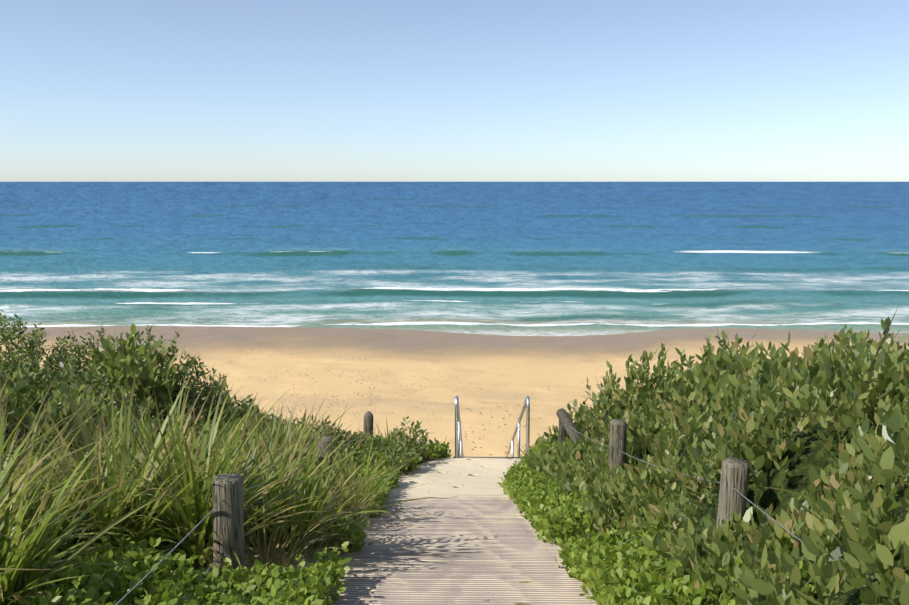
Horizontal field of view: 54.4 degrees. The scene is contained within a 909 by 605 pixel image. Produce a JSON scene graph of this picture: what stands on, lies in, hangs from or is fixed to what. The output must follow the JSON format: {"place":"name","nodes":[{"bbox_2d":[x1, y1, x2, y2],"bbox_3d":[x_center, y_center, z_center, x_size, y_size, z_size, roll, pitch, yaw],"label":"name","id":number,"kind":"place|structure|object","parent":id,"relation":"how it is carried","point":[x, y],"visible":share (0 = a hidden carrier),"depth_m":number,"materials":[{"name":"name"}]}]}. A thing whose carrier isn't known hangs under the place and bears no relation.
{"place":"outdoors","nodes":[
{"label":"outdoors","id":0,"kind":"place"},
{"bbox_2d":[0,303,903,579],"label":"shrub twigs","id":1,"kind":"object","parent":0,"point":[524,451],"visible":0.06,"depth_m":7.89,"materials":[{"name":"brown plant"}]},
{"bbox_2d":[0,182,908,335],"bbox_3d":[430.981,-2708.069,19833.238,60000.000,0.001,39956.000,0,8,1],"label":"sea water","id":2,"kind":"structure","parent":0,"point":[548,258],"depth_m":104.36,"materials":[{"name":"blue liquid"}]},
{"bbox_2d":[0,326,908,604],"bbox_3d":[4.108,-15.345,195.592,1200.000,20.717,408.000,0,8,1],"label":"sand beach","id":3,"kind":"structure","parent":0,"point":[424,378],"depth_m":37.56,"materials":[{"name":"beige sand"}]},
{"bbox_2d":[212,473,244,587],"bbox_3d":[-1.112,1.304,4.350,0.163,0.914,0.176,0,8,1],"label":"fence post","id":4,"kind":"object","parent":3,"relation":"on","point":[228,523],"visible":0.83,"depth_m":4.27,"materials":[{"name":"grey wood"}]},
{"bbox_2d":[115,424,847,604],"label":"fence wires","id":5,"kind":"object","parent":4,"relation":"attached to","point":[120,600],"visible":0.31,"depth_m":3.94,"materials":[{"name":"grey metal"}]},
{"bbox_2d":[28,405,548,592],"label":"dry grass tufts","id":6,"kind":"object","parent":3,"relation":"on","point":[273,551],"visible":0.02,"depth_m":4.94,"materials":[{"name":"plant"}]},
{"bbox_2d":[317,436,335,486],"bbox_3d":[-1.168,1.710,8.142,0.189,0.955,0.174,0,8,1],"label":"fence post","id":7,"kind":"object","parent":3,"relation":"on","point":[326,440],"visible":0.19,"depth_m":8.04,"materials":[{"name":"grey wood"}]},
{"bbox_2d":[363,411,372,435],"bbox_3d":[-1.258,2.122,12.845,0.173,1.103,0.149,0,8,1],"label":"fence post","id":8,"kind":"object","parent":3,"relation":"on","point":[368,422],"visible":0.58,"depth_m":12.74,"materials":[{"name":"grey wood"}]},
{"bbox_2d":[129,355,705,546],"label":"dead sprig leaves","id":9,"kind":"object","parent":3,"relation":"on","point":[407,439],"visible":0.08,"depth_m":11.35,"materials":[{"name":"beige plant"}]},
{"bbox_2d":[7,432,838,604],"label":"ground cover plants","id":10,"kind":"object","parent":3,"relation":"on","point":[610,568],"visible":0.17,"depth_m":4.05,"materials":[{"name":"green plant"}]},
{"bbox_2d":[0,368,895,604],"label":"strap leaves","id":11,"kind":"object","parent":3,"relation":"on","point":[33,532],"visible":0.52,"depth_m":4.85,"materials":[{"name":"green plant"}]},
{"bbox_2d":[0,382,898,604],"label":"lomandra clumps","id":12,"kind":"object","parent":3,"relation":"on","point":[199,533],"visible":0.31,"depth_m":4.71,"materials":[{"name":"green plant"}]},
{"bbox_2d":[2,321,902,581],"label":"shrub twigs","id":13,"kind":"object","parent":3,"relation":"on","point":[419,424],"visible":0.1,"depth_m":8.36,"materials":[{"name":"brown plant"}]},
{"bbox_2d":[2,362,908,604],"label":"shrub foliage","id":14,"kind":"object","parent":3,"relation":"on","point":[797,479],"visible":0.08,"depth_m":4.69,"materials":[{"name":"green plant"}]},
{"bbox_2d":[0,310,800,596],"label":"shrubs","id":15,"kind":"object","parent":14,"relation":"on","point":[21,345],"visible":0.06,"depth_m":10.62,"materials":[{"name":"green plant"}]},
{"bbox_2d":[0,317,908,604],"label":"shrubs","id":16,"kind":"object","parent":14,"relation":"on","point":[730,383],"visible":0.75,"depth_m":4.90,"materials":[{"name":"green plant"}]},
{"bbox_2d":[326,488,601,604],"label":"boardwalk","id":17,"kind":"structure","parent":3,"relation":"on","point":[502,560],"depth_m":5.43,"materials":[{"name":"grey wood"}]},
{"bbox_2d":[453,457,519,457],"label":"timber beach stairs","id":18,"kind":"structure","parent":3,"relation":"on","point":[487,457],"depth_m":11.90,"materials":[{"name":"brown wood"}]},
{"bbox_2d":[455,396,463,457],"bbox_3d":[0.102,2.750,15.475,0.046,3.942,6.968,0,8,1],"label":"steel handrail","id":19,"kind":"object","parent":18,"relation":"attached to","point":[458,438],"visible":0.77,"depth_m":12.01,"materials":[{"name":"grey metal"}]},
{"bbox_2d":[506,396,529,456],"bbox_3d":[1.056,2.752,15.455,0.046,3.942,6.968,0,8,1],"label":"steel handrail","id":20,"kind":"object","parent":18,"relation":"attached to","point":[526,405],"visible":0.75,"depth_m":12.75,"materials":[{"name":"grey metal"}]},
{"bbox_2d":[556,408,581,443],"bbox_3d":[1.533,1.950,11.206,0.140,0.992,1.099,-2,8,-14],"label":"fence post","id":21,"kind":"object","parent":3,"relation":"on","point":[563,416],"visible":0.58,"depth_m":11.43,"materials":[{"name":"grey wood"}]},
{"bbox_2d":[608,419,626,477],"bbox_3d":[1.408,1.553,7.670,0.157,1.074,0.180,0,8,1],"label":"fence post","id":22,"kind":"object","parent":3,"relation":"on","point":[618,436],"visible":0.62,"depth_m":7.57,"materials":[{"name":"grey wood"}]},
{"bbox_2d":[715,457,749,531],"bbox_3d":[1.421,1.280,4.593,0.187,0.956,0.143,4,9,29],"label":"fence post","id":23,"kind":"object","parent":3,"relation":"on","point":[735,473],"visible":0.54,"depth_m":4.49,"materials":[{"name":"grey wood"}]},
{"bbox_2d":[0,0,908,181],"label":"sky","id":24,"kind":"structure","parent":0,"point":[91,90],"materials":[{"name":"blue"}]},
{"bbox_2d":[347,491,593,604],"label":"dry leaf litter","id":25,"kind":"object","parent":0,"point":[487,599],"visible":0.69,"depth_m":4.71,"materials":[{"name":"brown plant"}]}
]}

